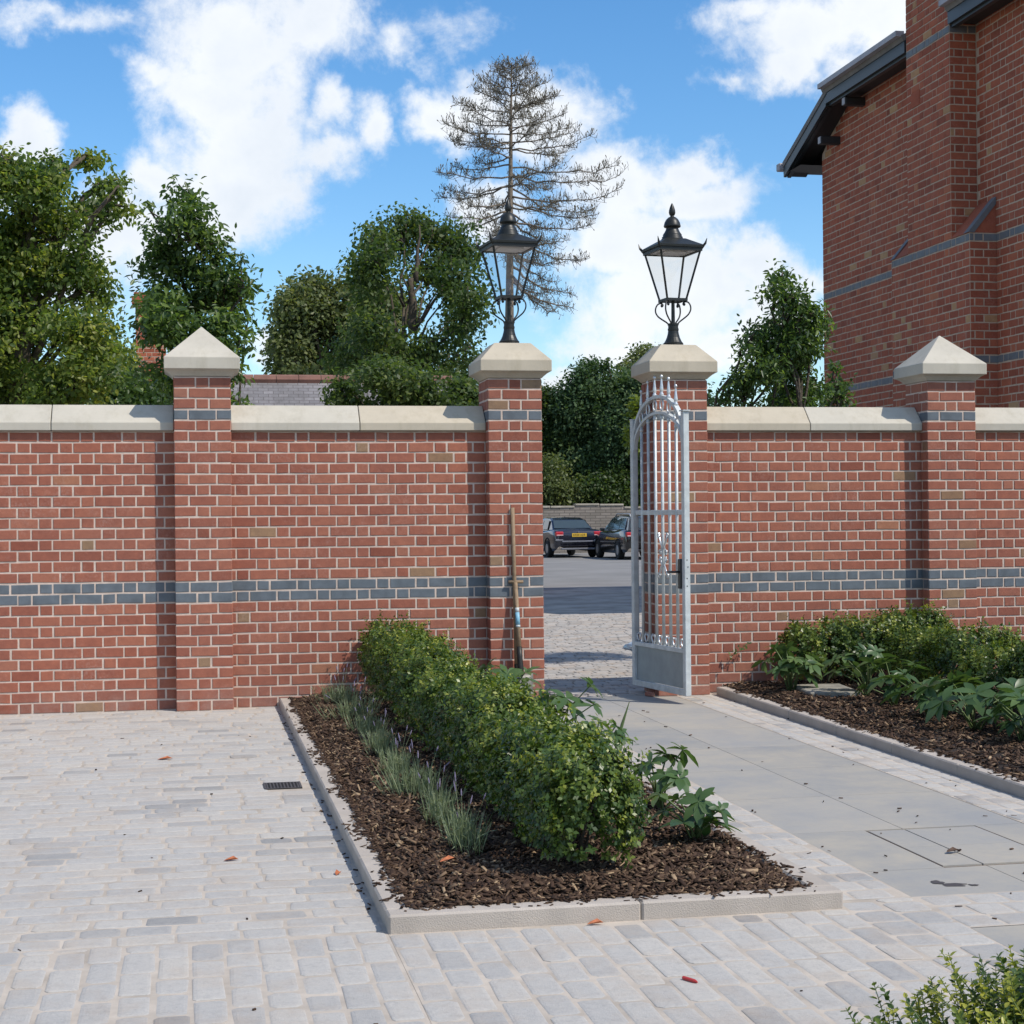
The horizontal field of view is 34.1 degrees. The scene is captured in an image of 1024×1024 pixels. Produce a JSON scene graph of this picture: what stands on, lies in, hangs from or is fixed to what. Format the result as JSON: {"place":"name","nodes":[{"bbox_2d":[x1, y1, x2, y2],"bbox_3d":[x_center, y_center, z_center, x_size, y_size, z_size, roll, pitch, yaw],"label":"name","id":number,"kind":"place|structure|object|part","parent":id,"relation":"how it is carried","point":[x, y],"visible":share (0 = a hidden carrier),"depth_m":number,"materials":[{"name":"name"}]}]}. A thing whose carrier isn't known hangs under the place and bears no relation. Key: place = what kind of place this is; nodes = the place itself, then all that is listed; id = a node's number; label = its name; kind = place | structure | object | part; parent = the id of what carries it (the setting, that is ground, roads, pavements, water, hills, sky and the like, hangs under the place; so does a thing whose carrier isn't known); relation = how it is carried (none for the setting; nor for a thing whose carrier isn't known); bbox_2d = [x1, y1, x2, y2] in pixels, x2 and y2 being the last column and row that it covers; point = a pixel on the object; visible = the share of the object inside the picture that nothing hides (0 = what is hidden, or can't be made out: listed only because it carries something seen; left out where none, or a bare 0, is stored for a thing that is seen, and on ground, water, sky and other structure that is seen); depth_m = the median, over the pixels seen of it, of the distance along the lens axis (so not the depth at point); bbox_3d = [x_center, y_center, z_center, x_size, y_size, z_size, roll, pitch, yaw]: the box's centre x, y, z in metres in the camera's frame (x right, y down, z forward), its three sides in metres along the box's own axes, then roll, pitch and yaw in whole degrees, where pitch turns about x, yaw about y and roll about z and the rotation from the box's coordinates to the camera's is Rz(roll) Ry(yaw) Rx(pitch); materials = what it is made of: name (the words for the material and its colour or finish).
{"place":"outdoors","nodes":[
{"label":"outdoors","id":0,"kind":"place"},
{"bbox_2d":[0,707,430,1023],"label":"forecourt paving","id":1,"kind":"structure","parent":0,"point":[79,869],"depth_m":7.61,"materials":[{"name":"stone"}]},
{"bbox_2d":[224,856,237,860],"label":"fallen leaf","id":2,"kind":"object","parent":1,"relation":"on","point":[232,858],"visible":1,"depth_m":7.29,"materials":[{"name":"orange plant"}]},
{"bbox_2d":[263,781,301,789],"bbox_3d":[-1.279,1.537,9.312,0.207,0.032,0.215,-1,0,-11],"label":"drain grate","id":3,"kind":"object","parent":1,"relation":"on","point":[281,785],"visible":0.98,"depth_m":9.29,"materials":[{"name":"metal"}]},
{"bbox_2d":[18,695,1023,1023],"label":"debris","id":4,"kind":"object","parent":1,"relation":"on","point":[528,905],"visible":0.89,"depth_m":7.23,"materials":[{"name":"brown plant"}]},
{"bbox_2d":[0,0,905,406],"label":"sky","id":5,"kind":"structure","parent":0,"point":[301,119],"materials":[{"name":"blue"}]},
{"bbox_2d":[0,891,1023,1023],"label":"sett apron","id":6,"kind":"object","parent":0,"point":[761,968],"visible":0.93,"depth_m":5.48,"materials":[{"name":"stone"}]},
{"bbox_2d":[588,918,602,923],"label":"fallen leaf","id":7,"kind":"object","parent":6,"relation":"on","point":[596,920],"visible":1,"depth_m":6.10,"materials":[{"name":"orange plant"}]},
{"bbox_2d":[682,976,697,982],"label":"fallen leaf","id":8,"kind":"object","parent":6,"relation":"on","point":[689,979],"visible":1,"depth_m":5.33,"materials":[{"name":"plant"}]},
{"bbox_2d":[295,690,807,907],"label":"bark mulch","id":9,"kind":"object","parent":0,"point":[463,868],"visible":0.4,"depth_m":6.95,"materials":[{"name":"brown wood"}]},
{"bbox_2d":[309,663,372,704],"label":"lavender plant","id":10,"kind":"object","parent":9,"relation":"on","point":[341,696],"visible":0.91,"depth_m":12.52,"materials":[{"name":"green plant"}]},
{"bbox_2d":[313,676,383,719],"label":"lavender plant","id":11,"kind":"object","parent":9,"relation":"on","point":[359,710],"visible":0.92,"depth_m":11.63,"materials":[{"name":"green plant"}]},
{"bbox_2d":[341,697,399,733],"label":"lavender plant","id":12,"kind":"object","parent":9,"relation":"on","point":[361,725],"visible":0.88,"depth_m":10.76,"materials":[{"name":"green plant"}]},
{"bbox_2d":[357,708,401,755],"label":"lavender plant","id":13,"kind":"object","parent":9,"relation":"on","point":[382,740],"visible":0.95,"depth_m":9.89,"materials":[{"name":"green plant"}]},
{"bbox_2d":[365,725,420,774],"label":"lavender plant","id":14,"kind":"object","parent":9,"relation":"on","point":[397,757],"visible":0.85,"depth_m":9.07,"materials":[{"name":"green plant"}]},
{"bbox_2d":[368,733,469,798],"bbox_3d":[-0.437,1.269,8.359,0.625,0.325,0.261,-1,0,25],"label":"lavender plant","id":15,"kind":"object","parent":9,"relation":"on","point":[411,783],"visible":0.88,"depth_m":8.35,"materials":[{"name":"green plant"}]},
{"bbox_2d":[418,762,469,828],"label":"lavender plant","id":16,"kind":"object","parent":9,"relation":"on","point":[443,801],"visible":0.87,"depth_m":7.66,"materials":[{"name":"green plant"}]},
{"bbox_2d":[440,855,455,861],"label":"fallen leaf","id":17,"kind":"object","parent":9,"relation":"on","point":[448,857],"visible":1,"depth_m":6.80,"materials":[{"name":"orange plant"}]},
{"bbox_2d":[431,774,495,855],"bbox_3d":[-0.189,1.270,7.041,0.261,0.314,0.625,-1,0,-11],"label":"lavender plant","id":18,"kind":"object","parent":9,"relation":"on","point":[460,830],"visible":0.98,"depth_m":7.03,"materials":[{"name":"green plant"}]},
{"bbox_2d":[356,608,651,868],"bbox_3d":[-0.336,1.104,9.906,0.684,0.736,7.201,-1,0,-11],"label":"box hedge","id":19,"kind":"object","parent":9,"relation":"on","point":[516,749],"visible":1,"depth_m":7.47,"materials":[{"name":"green plant"}]},
{"bbox_2d":[478,658,540,692],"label":"hellebore plant","id":20,"kind":"object","parent":9,"relation":"on","point":[516,672],"visible":0.32,"depth_m":11.66,"materials":[{"name":"green plant"}]},
{"bbox_2d":[537,677,602,724],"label":"hellebore plant","id":21,"kind":"object","parent":9,"relation":"on","point":[565,701],"visible":0.61,"depth_m":10.17,"materials":[{"name":"green plant"}]},
{"bbox_2d":[575,715,635,749],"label":"hellebore plant","id":22,"kind":"object","parent":9,"relation":"on","point":[621,735],"visible":0.3,"depth_m":8.84,"materials":[{"name":"green plant"}]},
{"bbox_2d":[615,702,629,748],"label":"seed stalk","id":23,"kind":"object","parent":22,"relation":"in","point":[622,722],"visible":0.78,"depth_m":8.86,"materials":[{"name":"green plant"}]},
{"bbox_2d":[286,685,1023,910],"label":"bark mulch","id":24,"kind":"object","parent":9,"relation":"on","point":[360,821],"visible":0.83,"depth_m":7.45,"materials":[{"name":"brown wood"}]},
{"bbox_2d":[627,742,698,809],"bbox_3d":[0.720,1.281,8.020,0.342,0.354,0.293,-1,0,30],"label":"hellebore plant","id":25,"kind":"object","parent":9,"relation":"on","point":[669,775],"visible":0.84,"depth_m":7.97,"materials":[{"name":"green plant"}]},
{"bbox_2d":[646,782,741,838],"bbox_3d":[0.765,1.311,7.224,0.437,0.291,0.396,-1,0,-11],"label":"hellebore plant","id":26,"kind":"object","parent":9,"relation":"on","point":[699,807],"visible":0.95,"depth_m":7.17,"materials":[{"name":"green plant"}]},
{"bbox_2d":[543,552,641,589],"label":"road","id":27,"kind":"structure","parent":0,"point":[563,571],"depth_m":44.58,"materials":[{"name":"grey asphalt"}]},
{"bbox_2d":[542,517,600,556],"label":"parked car","id":28,"kind":"object","parent":27,"relation":"on","point":[571,535],"visible":0.76,"depth_m":59.19,"materials":[{"name":"blue paint"}]},
{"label":"side window","id":29,"kind":"part","parent":28,"relation":"part of","materials":[{"name":"grey glass"}]},
{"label":"rear window","id":30,"kind":"part","parent":28,"relation":"part of","materials":[{"name":"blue glass"}]},
{"bbox_2d":[543,588,641,614],"bbox_3d":[4.276,1.540,30.600,60.000,0.011,9.630,-1,0,-11],"label":"road edge strip","id":31,"kind":"object","parent":27,"relation":"on","point":[590,600],"visible":0.06,"depth_m":29.32,"materials":[{"name":"asphalt"}]},
{"bbox_2d":[595,513,640,558],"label":"parked car","id":32,"kind":"object","parent":27,"relation":"on","point":[614,536],"visible":0.41,"depth_m":56.41,"materials":[{"name":"black paint"}]},
{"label":"side window","id":33,"kind":"part","parent":32,"relation":"part of","materials":[{"name":"black glass"}]},
{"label":"side window","id":34,"kind":"part","parent":32,"relation":"part of","materials":[{"name":"blue glass"}]},
{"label":"side window","id":35,"kind":"part","parent":32,"relation":"part of","materials":[{"name":"blue glass"}]},
{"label":"rear window","id":36,"kind":"part","parent":32,"relation":"part of","materials":[{"name":"blue glass"}]},
{"bbox_2d":[543,613,645,696],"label":"street paving","id":37,"kind":"structure","parent":0,"point":[577,647],"depth_m":17.85,"materials":[{"name":"grey stone"}]},
{"bbox_2d":[623,639,641,649],"bbox_3d":[1.612,1.442,18.211,0.621,0.138,1.282,-1,0,-11],"label":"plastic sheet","id":38,"kind":"object","parent":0,"point":[627,646],"visible":0.02,"depth_m":18.46,"materials":[{"name":"white plastic"}]},
{"bbox_2d":[555,695,1023,955],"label":"path","id":39,"kind":"structure","parent":0,"point":[773,788],"depth_m":8.85,"materials":[{"name":"grey concrete"}]},
{"bbox_2d":[645,692,654,696],"bbox_3d":[1.130,1.494,13.700,0.045,0.034,0.085,0,0,-34],"label":"brick","id":40,"kind":"object","parent":39,"relation":"on","point":[651,694],"visible":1,"depth_m":13.67,"materials":[{"name":"red brick"}]},
{"bbox_2d":[544,693,1023,900],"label":"path edging","id":41,"kind":"object","parent":39,"relation":"on","point":[850,882],"visible":0.59,"depth_m":8.84,"materials":[{"name":"stone"}]},
{"bbox_2d":[866,826,1023,866],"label":"access cover","id":42,"kind":"object","parent":39,"relation":"on","point":[976,845],"visible":1,"depth_m":7.49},
{"bbox_2d":[947,847,958,851],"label":"fallen leaf","id":43,"kind":"object","parent":42,"relation":"on","point":[951,849],"visible":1,"depth_m":7.32,"materials":[{"name":"brown plant"}]},
{"bbox_2d":[722,677,1023,778],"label":"bark mulch","id":44,"kind":"object","parent":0,"point":[956,735],"visible":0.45,"depth_m":11.31,"materials":[{"name":"brown wood"}]},
{"bbox_2d":[751,641,823,690],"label":"hellebore plant","id":45,"kind":"object","parent":44,"relation":"on","point":[789,666],"visible":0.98,"depth_m":13.22,"materials":[{"name":"green plant"}]},
{"bbox_2d":[793,684,860,697],"bbox_3d":[2.465,1.408,13.143,0.400,0.050,0.620,-1,0,-4],"label":"slab cover","id":46,"kind":"object","parent":44,"relation":"on","point":[833,690],"visible":0.56,"depth_m":13.00,"materials":[{"name":"concrete"}]},
{"bbox_2d":[822,643,897,695],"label":"hellebore plant","id":47,"kind":"object","parent":44,"relation":"on","point":[869,652],"visible":0.83,"depth_m":12.78,"materials":[{"name":"green plant"}]},
{"bbox_2d":[775,596,953,683],"bbox_3d":[2.934,1.076,13.782,1.535,0.740,0.763,-1,0,-11],"label":"box hedge","id":48,"kind":"object","parent":44,"relation":"on","point":[837,636],"visible":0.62,"depth_m":13.57,"materials":[{"name":"green plant"}]},
{"bbox_2d":[853,656,933,704],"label":"hellebore plant","id":49,"kind":"object","parent":44,"relation":"on","point":[885,664],"visible":0.81,"depth_m":12.25,"materials":[{"name":"green plant"}]},
{"bbox_2d":[871,666,957,716],"bbox_3d":[2.794,1.259,11.515,0.612,0.371,0.651,0,0,-36],"label":"hellebore plant","id":50,"kind":"object","parent":44,"relation":"on","point":[898,680],"visible":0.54,"depth_m":11.40,"materials":[{"name":"green plant"}]},
{"bbox_2d":[881,616,1023,710],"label":"box hedge","id":51,"kind":"object","parent":44,"relation":"on","point":[939,648],"visible":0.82,"depth_m":12.21,"materials":[{"name":"green plant"}]},
{"bbox_2d":[909,669,1023,730],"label":"hellebore plant","id":52,"kind":"object","parent":44,"relation":"on","point":[965,686],"visible":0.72,"depth_m":10.74,"materials":[{"name":"green plant"}]},
{"bbox_2d":[973,688,1023,740],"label":"hellebore plant","id":53,"kind":"object","parent":44,"relation":"on","point":[1013,697],"visible":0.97,"depth_m":10.17,"materials":[{"name":"green plant"}]},
{"bbox_2d":[840,944,1023,1023],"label":"box shrub","id":54,"kind":"object","parent":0,"point":[1010,1009],"visible":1,"depth_m":4.11,"materials":[{"name":"green plant"}]},
{"label":"ground","id":55,"kind":"structure","parent":0,"visible":0},
{"bbox_2d":[0,140,145,406],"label":"broadleaf tree","id":56,"kind":"object","parent":55,"relation":"on","point":[32,269],"visible":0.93,"depth_m":22.47,"materials":[{"name":"green plant"}]},
{"bbox_2d":[0,405,175,714],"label":"garden wall","id":57,"kind":"structure","parent":55,"relation":"on","point":[87,577],"depth_m":12.94,"materials":[{"name":"red brick"}]},
{"bbox_2d":[85,346,172,404],"bbox_3d":[-5.816,-0.487,26.106,2.797,4.403,2.681,-1,0,-11],"label":"dark shrub tree","id":58,"kind":"object","parent":55,"relation":"on","point":[142,396],"visible":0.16,"depth_m":25.41,"materials":[{"name":"green plant"}]},
{"bbox_2d":[117,174,266,412],"bbox_3d":[-3.260,-0.942,17.253,1.557,5.235,1.873,-1,0,-11],"label":"young tree","id":59,"kind":"object","parent":55,"relation":"on","point":[218,291],"visible":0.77,"depth_m":17.21,"materials":[{"name":"green plant"}]},
{"bbox_2d":[164,327,239,711],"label":"brick pier","id":60,"kind":"structure","parent":55,"relation":"on","point":[201,367],"depth_m":12.97,"materials":[{"name":"brick"}]},
{"bbox_2d":[132,292,451,405],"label":"slate roofed house","id":61,"kind":"structure","parent":55,"relation":"on","point":[300,390],"depth_m":33.47,"materials":[{"name":"brick"}]},
{"bbox_2d":[256,264,427,376],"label":"pale green tree","id":62,"kind":"object","parent":55,"relation":"on","point":[305,323],"visible":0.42,"depth_m":51.05,"materials":[{"name":"green plant"}]},
{"bbox_2d":[230,405,487,707],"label":"garden wall","id":63,"kind":"structure","parent":55,"relation":"on","point":[346,520],"depth_m":13.32,"materials":[{"name":"red brick"}]},
{"bbox_2d":[318,352,478,406],"bbox_3d":[-1.804,-0.681,31.197,3.545,4.718,3.198,-1,0,-11],"label":"leafy bush","id":64,"kind":"object","parent":55,"relation":"on","point":[394,383],"visible":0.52,"depth_m":30.50,"materials":[{"name":"green plant"}]},
{"bbox_2d":[313,198,504,392],"bbox_3d":[-2.327,-2.831,38.312,4.244,9.046,5.035,-1,0,-11],"label":"dark spreading tree","id":65,"kind":"object","parent":55,"relation":"on","point":[382,245],"visible":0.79,"depth_m":37.78,"materials":[{"name":"green plant"}]},
{"bbox_2d":[469,343,551,696],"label":"brick pier","id":66,"kind":"structure","parent":55,"relation":"on","point":[507,376],"depth_m":13.45,"materials":[{"name":"brick"}]},
{"bbox_2d":[476,199,541,342],"bbox_3d":[-0.028,-1.965,13.665,0.440,1.197,0.440,-1,0,-16],"label":"gate lamp","id":67,"kind":"object","parent":66,"relation":"on","point":[508,239],"visible":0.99,"depth_m":13.61,"materials":[{"name":"black metal"}]},
{"bbox_2d":[510,508,516,667],"bbox_3d":[0.032,0.707,13.415,0.150,1.485,0.063,-1,0,-11],"label":"long handled tool","id":68,"kind":"object","parent":66,"relation":"attached to","point":[513,546],"visible":0.47,"depth_m":13.40,"materials":[{"name":"brown wood"}]},
{"bbox_2d":[508,580,532,695],"bbox_3d":[0.060,1.036,13.365,0.211,0.976,0.134,-1,0,-11],"label":"spade","id":69,"kind":"object","parent":66,"relation":"attached to","point":[519,648],"visible":0.54,"depth_m":13.35,"materials":[{"name":"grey wood"}]},
{"bbox_2d":[431,52,628,320],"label":"bare conifer","id":70,"kind":"object","parent":55,"relation":"on","point":[509,260],"visible":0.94,"depth_m":46.77,"materials":[{"name":"brown plant"}]},
{"bbox_2d":[279,698,842,955],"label":"kerb","id":71,"kind":"structure","parent":55,"relation":"on","point":[396,919],"depth_m":6.23,"materials":[{"name":"concrete"}]},
{"bbox_2d":[541,379,584,471],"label":"leafy screen tree","id":72,"kind":"object","parent":55,"relation":"on","point":[545,406],"visible":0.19,"depth_m":69.72,"materials":[{"name":"green plant"}]},
{"bbox_2d":[542,452,603,505],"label":"roadside bush","id":73,"kind":"object","parent":55,"relation":"on","point":[558,490],"visible":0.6,"depth_m":66.59,"materials":[{"name":"green plant"}]},
{"bbox_2d":[542,503,640,552],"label":"boundary wall","id":74,"kind":"structure","parent":55,"relation":"on","point":[598,516],"depth_m":66.20,"materials":[{"name":"brick"}]},
{"bbox_2d":[570,460,640,506],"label":"roadside bush","id":75,"kind":"object","parent":55,"relation":"on","point":[609,486],"visible":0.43,"depth_m":67.02,"materials":[{"name":"green plant"}]},
{"bbox_2d":[618,393,641,458],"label":"yellow leaved shrub","id":76,"kind":"object","parent":55,"relation":"on","point":[634,409],"visible":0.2,"depth_m":61.83,"materials":[{"name":"green plant"}]},
{"bbox_2d":[542,354,726,496],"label":"leafy screen tree","id":77,"kind":"object","parent":55,"relation":"on","point":[593,400],"visible":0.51,"depth_m":68.81,"materials":[{"name":"green plant"}]},
{"bbox_2d":[611,341,660,374],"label":"tree","id":78,"kind":"object","parent":55,"relation":"on","point":[640,351],"visible":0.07,"depth_m":97.82,"materials":[{"name":"green plant"}]},
{"bbox_2d":[631,344,717,696],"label":"brick pier","id":79,"kind":"structure","parent":55,"relation":"on","point":[688,370],"depth_m":13.73,"materials":[{"name":"brick"}]},
{"bbox_2d":[630,374,690,695],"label":"metal gate","id":80,"kind":"structure","parent":79,"relation":"attached to","point":[663,665],"depth_m":13.51,"materials":[{"name":"metal"}]},
{"bbox_2d":[638,204,706,344],"bbox_3d":[1.340,-1.978,13.930,0.440,1.197,0.440,-1,0,-17],"label":"gate lamp","id":81,"kind":"object","parent":79,"relation":"on","point":[672,242],"visible":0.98,"depth_m":13.87,"materials":[{"name":"black metal"}]},
{"bbox_2d":[707,258,839,406],"bbox_3d":[2.584,-0.414,16.309,1.457,4.065,1.555,-1,0,-11],"label":"slim young tree","id":82,"kind":"object","parent":55,"relation":"on","point":[788,342],"visible":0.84,"depth_m":15.99,"materials":[{"name":"green plant"}]},
{"bbox_2d":[707,407,921,694],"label":"garden wall","id":83,"kind":"structure","parent":55,"relation":"on","point":[816,511],"depth_m":14.05,"materials":[{"name":"red brick"}]},
{"bbox_2d":[728,642,750,659],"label":"wall weed","id":84,"kind":"object","parent":83,"relation":"attached to","point":[745,646],"depth_m":13.86,"materials":[{"name":"green plant"}]},
{"bbox_2d":[818,358,860,406],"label":"corner shrub","id":85,"kind":"object","parent":55,"relation":"on","point":[839,391],"visible":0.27,"depth_m":20.52,"materials":[{"name":"green plant"}]},
{"bbox_2d":[717,687,1023,797],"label":"kerb","id":86,"kind":"structure","parent":55,"relation":"on","point":[962,769],"depth_m":10.40,"materials":[{"name":"concrete"}]},
{"bbox_2d":[776,0,1023,407],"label":"brick house","id":87,"kind":"structure","parent":55,"relation":"on","point":[908,145],"depth_m":25.42,"materials":[{"name":"red brick"}]},
{"bbox_2d":[894,336,986,677],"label":"brick pier","id":88,"kind":"structure","parent":55,"relation":"on","point":[938,376],"depth_m":14.17,"materials":[{"name":"brick"}]},
{"bbox_2d":[975,408,1023,667],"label":"garden wall","id":89,"kind":"structure","parent":55,"relation":"on","point":[999,446],"depth_m":14.39,"materials":[{"name":"red brick"}]}
]}

